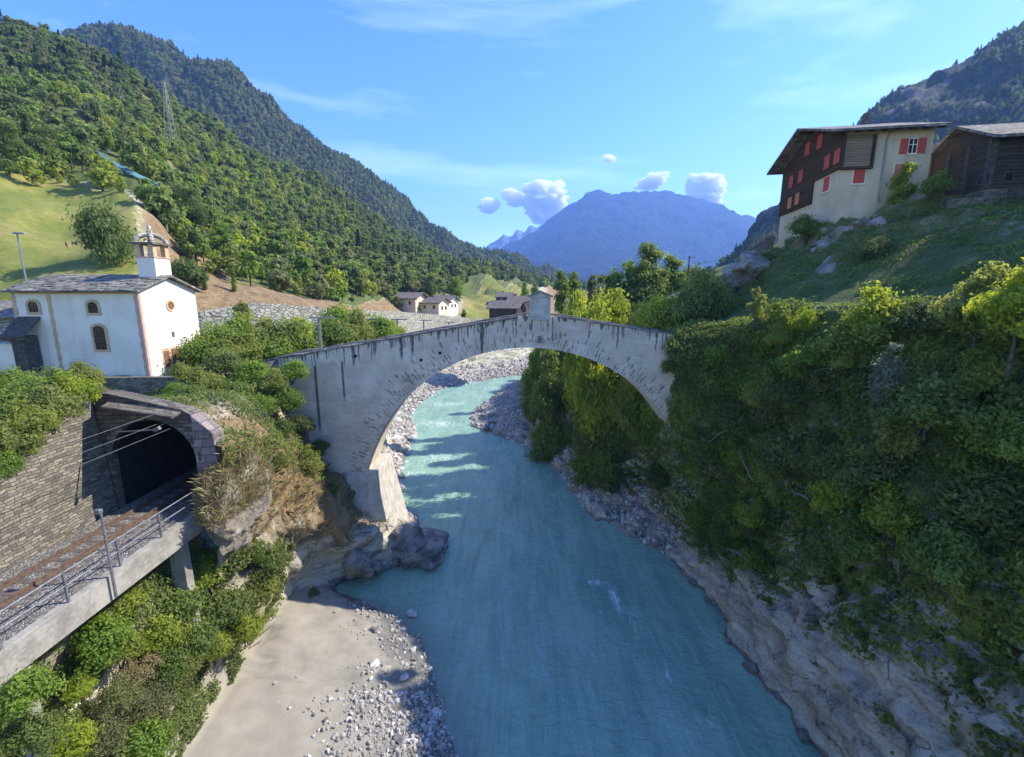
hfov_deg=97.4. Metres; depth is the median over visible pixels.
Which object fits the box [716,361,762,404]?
shrub
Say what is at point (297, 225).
broadleaf tree
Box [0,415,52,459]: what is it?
shrub
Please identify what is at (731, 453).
shrub
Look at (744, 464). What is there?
dead branch
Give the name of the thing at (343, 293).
broadleaf tree
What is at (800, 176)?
window
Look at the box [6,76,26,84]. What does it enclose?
broadleaf tree
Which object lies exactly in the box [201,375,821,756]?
water
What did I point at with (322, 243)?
broadleaf tree
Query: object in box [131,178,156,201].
broadleaf tree
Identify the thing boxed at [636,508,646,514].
boulder
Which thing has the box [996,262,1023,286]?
shrub
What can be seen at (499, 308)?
barn
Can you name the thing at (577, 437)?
tree
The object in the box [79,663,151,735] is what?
shrub
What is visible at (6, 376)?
shrub
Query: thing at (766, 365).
shrub
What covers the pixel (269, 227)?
broadleaf tree
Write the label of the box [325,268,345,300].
broadleaf tree
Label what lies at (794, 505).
shrub
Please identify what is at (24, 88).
broadleaf tree
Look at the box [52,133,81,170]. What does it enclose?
broadleaf tree
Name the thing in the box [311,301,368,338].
shrub
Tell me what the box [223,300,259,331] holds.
shrub
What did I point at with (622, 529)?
boulder
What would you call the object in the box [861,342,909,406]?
shrub
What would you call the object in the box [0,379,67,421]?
shrub
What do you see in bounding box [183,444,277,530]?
bush
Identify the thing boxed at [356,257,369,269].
broadleaf tree
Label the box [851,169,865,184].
window
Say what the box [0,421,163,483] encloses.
overhead wire
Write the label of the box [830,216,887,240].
rock ledge
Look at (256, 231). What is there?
broadleaf tree
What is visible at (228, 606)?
shrub
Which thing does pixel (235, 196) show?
broadleaf tree
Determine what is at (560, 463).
boulder
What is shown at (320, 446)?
shrub
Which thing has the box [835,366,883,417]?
shrub
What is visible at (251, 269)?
broadleaf tree
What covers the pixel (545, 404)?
broadleaf tree
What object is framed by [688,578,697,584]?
boulder
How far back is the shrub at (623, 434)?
47.45 m
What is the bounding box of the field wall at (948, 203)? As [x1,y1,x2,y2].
[940,197,998,208]
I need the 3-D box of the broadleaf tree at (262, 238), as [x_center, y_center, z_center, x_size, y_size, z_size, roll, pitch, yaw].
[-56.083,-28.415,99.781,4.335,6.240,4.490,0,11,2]
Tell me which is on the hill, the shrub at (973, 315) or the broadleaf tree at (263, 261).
the broadleaf tree at (263, 261)
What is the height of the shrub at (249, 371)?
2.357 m
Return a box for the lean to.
[0,316,43,375]
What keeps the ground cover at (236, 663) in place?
on the bank at (309, 629)
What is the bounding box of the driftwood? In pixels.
[251,622,274,642]
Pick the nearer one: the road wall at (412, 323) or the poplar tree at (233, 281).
the poplar tree at (233, 281)
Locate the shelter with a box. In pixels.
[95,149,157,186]
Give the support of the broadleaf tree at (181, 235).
on the hill
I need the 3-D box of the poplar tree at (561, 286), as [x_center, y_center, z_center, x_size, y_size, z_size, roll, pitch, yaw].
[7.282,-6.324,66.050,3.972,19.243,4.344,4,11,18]
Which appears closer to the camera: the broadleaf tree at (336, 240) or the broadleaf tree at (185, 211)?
the broadleaf tree at (185, 211)
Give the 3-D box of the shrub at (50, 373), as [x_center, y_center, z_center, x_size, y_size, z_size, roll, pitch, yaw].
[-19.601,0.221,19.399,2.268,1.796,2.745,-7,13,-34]
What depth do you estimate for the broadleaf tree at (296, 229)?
136.40 m
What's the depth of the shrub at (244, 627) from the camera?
23.55 m
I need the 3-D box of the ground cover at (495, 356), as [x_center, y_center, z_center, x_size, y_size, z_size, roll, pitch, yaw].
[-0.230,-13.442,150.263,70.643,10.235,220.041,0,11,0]
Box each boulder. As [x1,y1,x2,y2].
[368,627,379,632]
[370,658,379,667]
[380,665,390,671]
[392,446,403,452]
[393,434,403,439]
[393,733,406,743]
[395,638,401,642]
[400,672,408,680]
[407,609,416,616]
[408,431,417,435]
[409,646,415,652]
[431,707,441,716]
[558,461,566,466]
[612,492,623,503]
[619,526,626,532]
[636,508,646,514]
[652,529,661,536]
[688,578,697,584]
[704,597,711,602]
[744,660,758,673]
[773,691,783,702]
[796,728,809,739]
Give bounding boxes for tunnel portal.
[91,390,268,508]
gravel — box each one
[0,466,197,643]
[270,596,458,756]
[381,355,528,527]
[469,379,684,555]
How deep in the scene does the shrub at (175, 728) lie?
17.56 m
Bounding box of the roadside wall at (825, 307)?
[762,306,854,313]
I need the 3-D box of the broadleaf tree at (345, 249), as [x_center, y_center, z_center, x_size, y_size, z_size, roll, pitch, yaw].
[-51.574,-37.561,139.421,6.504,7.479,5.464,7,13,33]
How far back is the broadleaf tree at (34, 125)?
93.52 m
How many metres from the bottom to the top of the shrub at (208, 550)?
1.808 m
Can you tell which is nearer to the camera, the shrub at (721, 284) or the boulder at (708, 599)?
the boulder at (708, 599)
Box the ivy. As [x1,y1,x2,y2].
[618,304,1023,756]
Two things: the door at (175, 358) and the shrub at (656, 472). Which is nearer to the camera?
the door at (175, 358)
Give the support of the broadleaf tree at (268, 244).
on the hill
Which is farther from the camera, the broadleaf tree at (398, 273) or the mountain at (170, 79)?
the mountain at (170, 79)
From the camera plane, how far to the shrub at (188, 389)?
25.78 m
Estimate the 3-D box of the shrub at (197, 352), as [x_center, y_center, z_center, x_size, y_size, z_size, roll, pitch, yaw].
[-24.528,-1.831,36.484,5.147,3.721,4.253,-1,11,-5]
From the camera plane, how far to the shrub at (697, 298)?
37.57 m
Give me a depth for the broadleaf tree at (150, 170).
94.71 m
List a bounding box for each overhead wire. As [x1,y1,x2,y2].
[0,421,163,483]
[0,428,170,497]
[22,415,151,460]
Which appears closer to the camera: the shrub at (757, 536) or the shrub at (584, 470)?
the shrub at (757, 536)
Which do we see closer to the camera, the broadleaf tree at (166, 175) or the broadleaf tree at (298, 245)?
the broadleaf tree at (166, 175)
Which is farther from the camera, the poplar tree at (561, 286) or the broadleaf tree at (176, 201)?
the broadleaf tree at (176, 201)
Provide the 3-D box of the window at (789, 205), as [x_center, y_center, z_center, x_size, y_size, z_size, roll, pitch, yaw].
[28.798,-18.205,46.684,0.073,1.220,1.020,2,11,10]
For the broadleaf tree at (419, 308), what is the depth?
138.13 m
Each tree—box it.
[0,78,15,84]
[0,80,9,92]
[0,92,15,110]
[0,116,37,173]
[0,117,21,140]
[0,152,18,167]
[1,93,27,107]
[2,108,22,137]
[5,66,23,80]
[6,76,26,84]
[10,81,29,97]
[10,95,37,112]
[12,155,49,186]
[17,103,41,121]
[17,120,40,136]
[19,148,40,169]
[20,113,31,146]
[20,135,34,149]
[23,97,46,115]
[24,122,65,178]
[27,75,50,98]
[27,114,43,128]
[33,88,59,113]
[35,153,48,172]
[36,143,65,179]
[39,109,62,124]
[41,79,59,98]
[41,106,65,124]
[43,115,65,133]
[45,133,61,147]
[47,124,64,141]
[52,74,71,85]
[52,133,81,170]
[56,149,72,177]
[64,127,98,165]
[65,120,100,149]
[68,143,93,171]
[76,93,89,108]
[83,154,120,192]
[84,124,103,150]
[87,100,106,120]
[89,119,105,124]
[96,114,115,128]
[97,124,115,154]
[97,159,122,179]
[105,131,119,145]
[108,114,119,129]
[112,128,123,138]
[117,136,139,154]
[117,142,150,172]
[119,126,147,151]
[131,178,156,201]
[134,183,175,224]
[137,124,157,146]
[141,154,160,182]
[143,144,152,151]
[150,154,169,172]
[151,194,177,229]
[153,198,183,235]
[154,181,179,209]
[157,161,178,178]
[158,169,177,185]
[166,146,181,162]
[167,183,180,202]
[169,181,214,228]
[171,218,195,243]
[173,185,193,205]
[174,229,210,265]
[175,206,194,226]
[176,172,192,187]
[181,225,210,262]
[187,174,202,195]
[195,196,215,204]
[200,182,222,194]
[200,185,215,199]
[200,250,223,274]
[201,268,207,289]
[202,232,212,247]
[204,204,226,221]
[204,205,220,226]
[205,220,242,251]
[208,199,224,214]
[216,241,246,277]
[219,238,232,246]
[219,248,238,274]
[220,190,237,205]
[222,217,240,232]
[222,222,240,234]
[226,204,243,220]
[226,213,242,232]
[230,234,250,255]
[230,268,236,290]
[231,188,239,202]
[231,221,260,238]
[233,243,251,264]
[235,250,264,285]
[241,237,253,250]
[244,221,261,234]
[246,203,261,220]
[246,227,263,236]
[246,234,262,260]
[249,236,267,251]
[254,222,263,231]
[254,262,267,284]
[255,239,284,265]
[256,256,272,273]
[261,229,279,243]
[263,224,276,232]
[266,247,281,262]
[266,255,298,293]
[268,234,283,253]
[268,257,275,271]
[272,224,286,232]
[274,264,294,279]
[275,244,297,268]
[278,232,295,247]
[279,239,292,256]
[288,271,303,288]
[290,224,303,229]
[291,226,301,238]
[291,254,314,287]
[292,234,299,245]
[292,241,308,252]
[294,247,307,254]
[297,231,310,243]
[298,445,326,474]
[300,233,312,243]
[300,252,325,270]
[301,274,320,295]
[302,225,313,233]
[303,272,333,299]
[304,239,320,251]
[304,242,316,253]
[308,241,318,252]
[311,231,323,240]
[313,240,331,252]
[313,268,331,283]
[317,246,337,268]
[320,252,334,256]
[320,255,335,271]
[323,238,339,254]
[323,265,335,282]
[325,234,338,243]
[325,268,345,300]
[328,237,342,258]
[336,263,354,288]
[336,271,348,287]
[336,282,348,303]
[339,246,353,259]
[343,239,352,246]
[348,267,366,296]
[353,276,367,295]
[354,269,374,297]
[355,234,361,246]
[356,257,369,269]
[356,262,368,273]
[358,260,373,272]
[367,272,378,284]
[371,253,385,268]
[375,271,391,296]
[393,270,404,289]
[393,295,402,307]
[417,304,422,311]
[423,274,438,296]
[446,276,464,297]
[460,309,466,316]
[516,348,542,399]
[520,282,529,295]
[521,349,565,426]
[529,282,540,293]
[551,268,570,374]
[558,284,588,447]
[564,292,618,482]
[566,271,580,314]
[569,409,596,451]
[584,266,626,313]
[586,274,596,315]
[587,283,632,371]
[603,295,652,478]
[615,257,639,311]
[622,240,670,308]
[634,291,683,332]
[658,254,685,296]
[762,310,803,361]
[805,316,864,394]
[923,260,1015,358]
[958,257,1023,375]
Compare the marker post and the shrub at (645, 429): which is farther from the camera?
the shrub at (645, 429)
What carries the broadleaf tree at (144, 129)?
on the hill
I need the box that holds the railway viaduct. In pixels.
[0,513,203,756]
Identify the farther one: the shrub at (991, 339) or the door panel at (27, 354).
the door panel at (27, 354)
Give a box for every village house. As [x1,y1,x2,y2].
[392,290,428,312]
[420,295,451,315]
[435,294,460,315]
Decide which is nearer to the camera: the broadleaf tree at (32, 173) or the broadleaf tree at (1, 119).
the broadleaf tree at (32, 173)
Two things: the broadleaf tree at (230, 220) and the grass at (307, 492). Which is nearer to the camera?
the grass at (307, 492)
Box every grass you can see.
[180,390,392,594]
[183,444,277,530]
[694,193,1023,328]
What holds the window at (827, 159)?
in the chalet
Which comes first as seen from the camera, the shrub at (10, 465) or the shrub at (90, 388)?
the shrub at (10, 465)
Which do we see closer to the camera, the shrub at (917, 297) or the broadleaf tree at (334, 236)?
the shrub at (917, 297)
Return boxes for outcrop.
[198,450,271,555]
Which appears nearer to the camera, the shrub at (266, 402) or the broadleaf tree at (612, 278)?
the shrub at (266, 402)
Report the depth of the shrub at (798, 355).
24.66 m
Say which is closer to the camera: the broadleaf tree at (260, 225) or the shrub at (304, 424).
the shrub at (304, 424)
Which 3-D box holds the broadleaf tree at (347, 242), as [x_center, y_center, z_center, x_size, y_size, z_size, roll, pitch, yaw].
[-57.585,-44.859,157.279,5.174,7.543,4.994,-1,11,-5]
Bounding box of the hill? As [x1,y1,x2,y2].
[0,31,587,318]
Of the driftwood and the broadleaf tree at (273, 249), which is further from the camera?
the broadleaf tree at (273, 249)
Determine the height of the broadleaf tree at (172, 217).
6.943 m
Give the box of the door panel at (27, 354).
[11,335,43,375]
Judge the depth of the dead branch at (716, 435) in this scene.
31.30 m
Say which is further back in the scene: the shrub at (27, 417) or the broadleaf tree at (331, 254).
the broadleaf tree at (331, 254)
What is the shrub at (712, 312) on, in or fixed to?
on the bank at (821, 685)
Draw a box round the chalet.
[767,112,953,248]
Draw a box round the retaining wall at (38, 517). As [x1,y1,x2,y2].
[0,397,118,573]
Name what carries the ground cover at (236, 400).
on the bank at (309, 629)
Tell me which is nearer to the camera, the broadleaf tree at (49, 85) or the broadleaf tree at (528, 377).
the broadleaf tree at (528, 377)
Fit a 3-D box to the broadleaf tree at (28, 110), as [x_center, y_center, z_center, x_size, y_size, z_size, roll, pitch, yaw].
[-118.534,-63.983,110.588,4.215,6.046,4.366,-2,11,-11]
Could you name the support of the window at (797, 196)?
in the chalet
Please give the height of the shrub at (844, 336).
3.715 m
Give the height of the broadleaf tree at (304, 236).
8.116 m
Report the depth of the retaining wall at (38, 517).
19.24 m
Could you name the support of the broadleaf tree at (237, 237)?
on the hill
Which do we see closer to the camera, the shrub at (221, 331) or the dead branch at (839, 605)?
the dead branch at (839, 605)
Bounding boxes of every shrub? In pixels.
[0,364,43,393]
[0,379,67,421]
[0,394,70,447]
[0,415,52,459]
[0,448,31,480]
[0,655,70,725]
[0,700,80,756]
[2,371,76,396]
[7,380,87,434]
[26,713,104,756]
[29,364,69,381]
[43,367,105,403]
[61,195,145,268]
[61,671,99,706]
[63,359,109,382]
[63,607,140,678]
[73,708,140,756]
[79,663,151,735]
[100,623,152,670]
[101,709,189,756]
[106,581,153,621]
[118,651,163,685]
[123,675,179,730]
[129,611,193,659]
[143,643,193,689]
[144,570,174,606]
[146,580,215,638]
[157,719,184,754]
[160,381,184,395]
[163,381,220,400]
[165,649,203,686]
[166,333,228,372]
[166,360,194,384]
[170,255,213,285]
[172,612,226,664]
[177,319,247,361]
[183,364,230,391]
[191,348,244,379]
[192,551,236,596]
[193,537,213,566]
[198,629,236,665]
[199,583,268,631]
[204,311,258,340]
[208,336,248,362]
[208,541,263,588]
[219,378,260,397]
[222,610,266,647]
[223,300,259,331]
[225,357,276,387]
[233,329,275,363]
[235,313,292,345]
[245,336,301,362]
[245,568,284,607]
[246,547,289,585]
[248,545,268,564]
[249,391,282,413]
[254,366,288,397]
[258,314,325,362]
[268,384,309,414]
[273,416,298,440]
[275,313,324,350]
[276,358,310,384]
[288,413,317,436]
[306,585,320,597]
[309,436,333,457]
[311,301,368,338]
[313,312,359,347]
[313,316,328,346]
[325,481,343,496]
[337,303,376,340]
[367,312,403,339]
[388,318,406,333]
[519,395,539,425]
[524,421,569,462]
[526,420,547,448]
[532,414,571,454]
[551,371,566,404]
[560,419,576,446]
[562,443,589,475]
[566,400,576,425]
[566,421,579,454]
[568,430,601,456]
[568,452,598,491]
[575,453,608,482]
[583,446,626,497]
[587,425,630,465]
[594,423,642,452]
[603,366,621,397]
[613,379,622,396]
[613,386,644,424]
[617,436,641,455]
[627,418,660,459]
[631,403,653,428]
[633,394,659,432]
[642,430,663,456]
[642,461,669,490]
[658,360,687,377]
[659,287,677,298]
[661,333,717,373]
[662,331,705,372]
[664,277,721,328]
[667,279,737,324]
[668,346,691,366]
[670,381,692,397]
[671,274,694,290]
[672,261,733,320]
[675,419,718,447]
[677,511,710,534]
[678,460,704,480]
[682,263,704,282]
[686,274,740,320]
[694,333,739,368]
[701,413,736,440]
[707,507,738,532]
[710,489,740,519]
[710,520,745,549]
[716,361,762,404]
[719,435,755,474]
[727,523,760,544]
[729,539,758,560]
[730,494,770,537]
[736,367,781,422]
[739,545,773,572]
[740,421,816,481]
[742,351,788,381]
[745,286,769,327]
[746,325,799,358]
[746,431,775,456]
[747,494,786,536]
[748,526,768,547]
[751,374,817,414]
[754,248,777,261]
[763,296,816,324]
[763,431,805,477]
[767,331,834,380]
[778,482,820,537]
[783,212,822,243]
[787,306,825,340]
[787,534,847,582]
[802,475,832,523]
[807,458,867,525]
[810,303,898,370]
[816,496,893,575]
[825,431,935,508]
[829,409,920,475]
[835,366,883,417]
[841,280,914,344]
[856,235,898,260]
[856,476,929,549]
[857,371,999,439]
[858,475,921,540]
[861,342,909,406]
[862,289,937,344]
[869,376,923,476]
[883,160,921,205]
[885,519,1003,595]
[886,295,948,346]
[908,460,1023,551]
[916,168,962,199]
[930,403,1023,467]
[931,436,1022,506]
[937,406,970,444]
[943,343,1019,396]
[944,276,1004,336]
[956,268,1023,351]
[994,268,1020,289]
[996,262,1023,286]
[997,319,1023,343]
[997,538,1023,604]
[1014,431,1023,469]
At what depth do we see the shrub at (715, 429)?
32.03 m
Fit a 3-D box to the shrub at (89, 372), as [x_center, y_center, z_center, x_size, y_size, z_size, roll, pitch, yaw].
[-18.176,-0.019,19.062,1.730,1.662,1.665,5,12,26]
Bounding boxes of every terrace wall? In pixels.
[100,360,280,393]
[748,236,774,252]
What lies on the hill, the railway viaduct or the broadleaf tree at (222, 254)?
the broadleaf tree at (222, 254)
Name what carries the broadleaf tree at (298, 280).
on the hill
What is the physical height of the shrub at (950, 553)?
2.718 m
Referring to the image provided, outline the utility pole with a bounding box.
[687,256,695,283]
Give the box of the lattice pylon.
[163,83,177,140]
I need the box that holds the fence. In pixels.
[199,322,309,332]
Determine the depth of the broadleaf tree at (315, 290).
83.83 m
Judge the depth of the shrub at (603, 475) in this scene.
47.00 m
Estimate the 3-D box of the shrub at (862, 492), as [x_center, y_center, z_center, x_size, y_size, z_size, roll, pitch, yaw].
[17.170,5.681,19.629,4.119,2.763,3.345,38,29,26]
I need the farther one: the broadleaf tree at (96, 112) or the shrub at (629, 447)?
the broadleaf tree at (96, 112)
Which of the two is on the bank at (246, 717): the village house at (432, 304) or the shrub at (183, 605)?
the shrub at (183, 605)
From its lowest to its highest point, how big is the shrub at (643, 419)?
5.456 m
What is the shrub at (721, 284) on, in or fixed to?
on the bank at (821, 685)
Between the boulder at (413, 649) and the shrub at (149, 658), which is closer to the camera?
the shrub at (149, 658)
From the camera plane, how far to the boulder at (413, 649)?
27.94 m
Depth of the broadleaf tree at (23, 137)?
84.89 m
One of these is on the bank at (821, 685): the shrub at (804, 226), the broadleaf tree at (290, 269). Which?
the shrub at (804, 226)
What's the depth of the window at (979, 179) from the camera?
33.45 m
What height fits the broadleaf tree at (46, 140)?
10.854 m
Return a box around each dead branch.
[702,430,727,443]
[734,446,752,479]
[744,563,763,584]
[774,638,790,646]
[819,599,857,623]
[882,654,893,685]
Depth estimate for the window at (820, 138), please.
40.62 m
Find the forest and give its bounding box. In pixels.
[0,9,1023,301]
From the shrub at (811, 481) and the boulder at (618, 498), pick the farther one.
the boulder at (618, 498)
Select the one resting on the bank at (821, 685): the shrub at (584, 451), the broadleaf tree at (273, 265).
the shrub at (584, 451)
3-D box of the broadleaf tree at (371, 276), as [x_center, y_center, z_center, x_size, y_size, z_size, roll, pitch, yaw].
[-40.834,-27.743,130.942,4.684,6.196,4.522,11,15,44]
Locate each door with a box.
[172,348,182,368]
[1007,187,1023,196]
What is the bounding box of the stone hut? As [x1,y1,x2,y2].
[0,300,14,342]
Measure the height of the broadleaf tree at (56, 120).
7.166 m
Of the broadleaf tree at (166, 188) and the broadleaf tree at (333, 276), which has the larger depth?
the broadleaf tree at (333, 276)
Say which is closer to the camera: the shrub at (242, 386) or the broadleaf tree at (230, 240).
the shrub at (242, 386)
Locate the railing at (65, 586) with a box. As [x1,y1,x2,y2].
[0,491,195,649]
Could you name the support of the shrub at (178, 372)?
on the bank at (309, 629)
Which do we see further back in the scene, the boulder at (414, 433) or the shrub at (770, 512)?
the boulder at (414, 433)
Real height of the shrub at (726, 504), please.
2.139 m
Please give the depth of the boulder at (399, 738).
22.18 m
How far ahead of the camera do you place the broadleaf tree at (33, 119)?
100.97 m
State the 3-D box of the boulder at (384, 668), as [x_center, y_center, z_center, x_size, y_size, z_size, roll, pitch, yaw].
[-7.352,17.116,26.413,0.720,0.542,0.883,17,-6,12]
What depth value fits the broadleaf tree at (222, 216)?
104.96 m
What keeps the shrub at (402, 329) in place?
on the bank at (309, 629)
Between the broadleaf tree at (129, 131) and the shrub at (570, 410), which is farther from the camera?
the broadleaf tree at (129, 131)
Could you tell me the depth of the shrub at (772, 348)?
28.42 m
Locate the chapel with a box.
[1,225,202,375]
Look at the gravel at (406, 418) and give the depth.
98.20 m
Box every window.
[25,299,42,314]
[85,299,101,314]
[90,323,110,351]
[166,300,174,310]
[787,196,792,209]
[788,175,793,189]
[794,192,799,205]
[797,168,803,183]
[804,140,810,157]
[816,132,823,150]
[821,175,830,193]
[823,152,831,170]
[833,146,841,165]
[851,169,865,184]
[892,163,904,176]
[899,137,926,154]
[976,174,982,185]
[986,172,990,182]
[1003,171,1014,181]
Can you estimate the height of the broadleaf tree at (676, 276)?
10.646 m
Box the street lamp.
[12,232,26,281]
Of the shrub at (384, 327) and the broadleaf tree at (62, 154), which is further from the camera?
the broadleaf tree at (62, 154)
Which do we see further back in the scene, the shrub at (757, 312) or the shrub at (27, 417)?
the shrub at (757, 312)
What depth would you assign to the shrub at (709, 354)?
31.07 m
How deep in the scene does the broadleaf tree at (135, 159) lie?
92.08 m
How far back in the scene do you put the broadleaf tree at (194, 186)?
129.71 m
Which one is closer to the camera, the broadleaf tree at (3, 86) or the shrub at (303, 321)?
the shrub at (303, 321)
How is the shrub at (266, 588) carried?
on the bank at (309, 629)
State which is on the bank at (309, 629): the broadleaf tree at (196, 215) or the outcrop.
the outcrop
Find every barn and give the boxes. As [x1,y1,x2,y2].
[486,298,526,317]
[494,291,514,299]
[506,294,529,312]
[924,122,1023,198]
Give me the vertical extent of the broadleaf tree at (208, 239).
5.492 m
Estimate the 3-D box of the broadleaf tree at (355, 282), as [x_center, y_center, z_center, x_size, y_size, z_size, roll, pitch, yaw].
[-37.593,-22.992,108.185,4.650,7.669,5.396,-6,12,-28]
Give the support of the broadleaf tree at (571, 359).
on the bank at (821, 685)
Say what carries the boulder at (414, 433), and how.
on the bank at (309, 629)
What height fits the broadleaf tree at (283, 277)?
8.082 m
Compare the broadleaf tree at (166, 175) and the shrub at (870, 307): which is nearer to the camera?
the shrub at (870, 307)
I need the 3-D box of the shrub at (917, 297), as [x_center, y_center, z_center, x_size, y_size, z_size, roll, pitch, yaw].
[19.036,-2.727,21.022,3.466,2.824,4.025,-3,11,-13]
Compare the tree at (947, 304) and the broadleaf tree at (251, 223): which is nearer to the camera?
the tree at (947, 304)
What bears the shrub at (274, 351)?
on the bank at (309, 629)
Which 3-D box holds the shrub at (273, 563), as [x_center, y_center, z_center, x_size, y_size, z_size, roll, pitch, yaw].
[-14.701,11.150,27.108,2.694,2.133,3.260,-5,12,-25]
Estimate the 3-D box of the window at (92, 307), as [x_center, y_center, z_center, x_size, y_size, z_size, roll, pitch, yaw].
[-30.350,-5.146,32.577,1.060,1.140,0.069,0,11,0]
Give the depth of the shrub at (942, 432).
17.83 m
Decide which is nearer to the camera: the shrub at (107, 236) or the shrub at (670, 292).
the shrub at (107, 236)
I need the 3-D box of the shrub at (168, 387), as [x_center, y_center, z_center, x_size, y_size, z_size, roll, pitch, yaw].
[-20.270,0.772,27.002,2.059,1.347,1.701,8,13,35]
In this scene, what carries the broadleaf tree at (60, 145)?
on the hill
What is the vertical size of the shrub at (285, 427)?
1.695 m
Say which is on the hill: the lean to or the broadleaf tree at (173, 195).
the broadleaf tree at (173, 195)
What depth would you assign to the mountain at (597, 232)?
3148.14 m
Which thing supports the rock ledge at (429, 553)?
on the bank at (309, 629)
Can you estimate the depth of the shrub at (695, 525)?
34.63 m
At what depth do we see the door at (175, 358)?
36.00 m
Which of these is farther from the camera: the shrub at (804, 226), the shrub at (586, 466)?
the shrub at (586, 466)
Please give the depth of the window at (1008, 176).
32.57 m
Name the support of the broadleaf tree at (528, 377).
on the bank at (821, 685)
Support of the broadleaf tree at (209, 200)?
on the hill
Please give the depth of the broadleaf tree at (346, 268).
106.40 m
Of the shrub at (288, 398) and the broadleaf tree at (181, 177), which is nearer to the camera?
the shrub at (288, 398)
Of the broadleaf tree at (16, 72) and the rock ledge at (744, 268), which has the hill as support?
the broadleaf tree at (16, 72)
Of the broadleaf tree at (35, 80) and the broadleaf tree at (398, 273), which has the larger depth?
the broadleaf tree at (398, 273)
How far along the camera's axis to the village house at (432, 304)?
145.70 m
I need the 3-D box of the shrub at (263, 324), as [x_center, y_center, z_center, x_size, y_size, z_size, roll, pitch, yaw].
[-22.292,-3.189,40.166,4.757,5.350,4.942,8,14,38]
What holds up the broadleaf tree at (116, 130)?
on the hill
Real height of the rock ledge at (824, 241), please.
4.682 m
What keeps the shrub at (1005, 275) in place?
on the bank at (821, 685)
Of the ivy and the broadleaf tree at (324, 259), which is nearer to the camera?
the ivy
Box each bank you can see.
[0,348,534,692]
[0,533,454,756]
[469,195,1023,756]
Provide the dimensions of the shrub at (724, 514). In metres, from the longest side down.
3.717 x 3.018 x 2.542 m
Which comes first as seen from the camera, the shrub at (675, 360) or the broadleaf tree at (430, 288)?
the shrub at (675, 360)
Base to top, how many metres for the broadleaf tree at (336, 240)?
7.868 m
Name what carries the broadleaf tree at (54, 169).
on the hill
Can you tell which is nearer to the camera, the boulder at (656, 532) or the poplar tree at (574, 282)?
the boulder at (656, 532)
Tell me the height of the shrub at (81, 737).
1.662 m
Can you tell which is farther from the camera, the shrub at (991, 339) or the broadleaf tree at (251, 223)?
the broadleaf tree at (251, 223)
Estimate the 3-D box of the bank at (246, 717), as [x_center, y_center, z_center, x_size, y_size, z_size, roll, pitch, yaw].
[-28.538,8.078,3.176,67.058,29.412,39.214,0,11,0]
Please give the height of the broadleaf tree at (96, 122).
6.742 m
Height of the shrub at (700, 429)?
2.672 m
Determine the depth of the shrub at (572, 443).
56.32 m
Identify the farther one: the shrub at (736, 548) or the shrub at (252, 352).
the shrub at (252, 352)
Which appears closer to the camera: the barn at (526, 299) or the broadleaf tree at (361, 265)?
the broadleaf tree at (361, 265)
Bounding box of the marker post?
[93,509,117,597]
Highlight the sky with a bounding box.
[0,0,1023,247]
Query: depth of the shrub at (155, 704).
17.53 m
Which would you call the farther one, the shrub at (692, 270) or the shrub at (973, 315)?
the shrub at (692, 270)
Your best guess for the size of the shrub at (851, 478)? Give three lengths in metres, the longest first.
4.661 x 3.784 x 2.746 m
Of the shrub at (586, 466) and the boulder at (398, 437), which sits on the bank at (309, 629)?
the boulder at (398, 437)
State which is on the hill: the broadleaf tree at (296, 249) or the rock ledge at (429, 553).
the broadleaf tree at (296, 249)
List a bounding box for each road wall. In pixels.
[198,303,333,334]
[352,310,481,333]
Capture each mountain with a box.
[63,26,569,278]
[487,223,544,249]
[501,189,755,281]
[712,26,1023,269]
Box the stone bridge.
[263,291,683,531]
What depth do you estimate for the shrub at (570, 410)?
55.88 m
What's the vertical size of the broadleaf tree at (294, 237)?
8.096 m
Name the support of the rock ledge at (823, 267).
on the bank at (821, 685)
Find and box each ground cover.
[0,526,234,756]
[105,380,331,482]
[216,534,296,683]
[451,348,533,367]
[663,381,1023,665]
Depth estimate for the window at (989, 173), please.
32.70 m
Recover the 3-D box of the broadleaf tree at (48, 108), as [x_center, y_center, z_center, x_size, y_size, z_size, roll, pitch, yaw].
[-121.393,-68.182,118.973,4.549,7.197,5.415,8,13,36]
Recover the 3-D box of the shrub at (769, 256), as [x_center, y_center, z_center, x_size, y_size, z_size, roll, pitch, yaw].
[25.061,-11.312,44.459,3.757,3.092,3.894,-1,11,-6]
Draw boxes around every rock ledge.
[342,548,384,578]
[388,525,424,560]
[398,528,448,569]
[722,250,770,292]
[811,235,837,252]
[814,256,835,273]
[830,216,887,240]
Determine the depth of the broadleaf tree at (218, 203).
124.74 m
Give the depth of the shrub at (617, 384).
49.78 m
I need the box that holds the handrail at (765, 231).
[753,224,774,246]
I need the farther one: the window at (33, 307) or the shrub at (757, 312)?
the window at (33, 307)

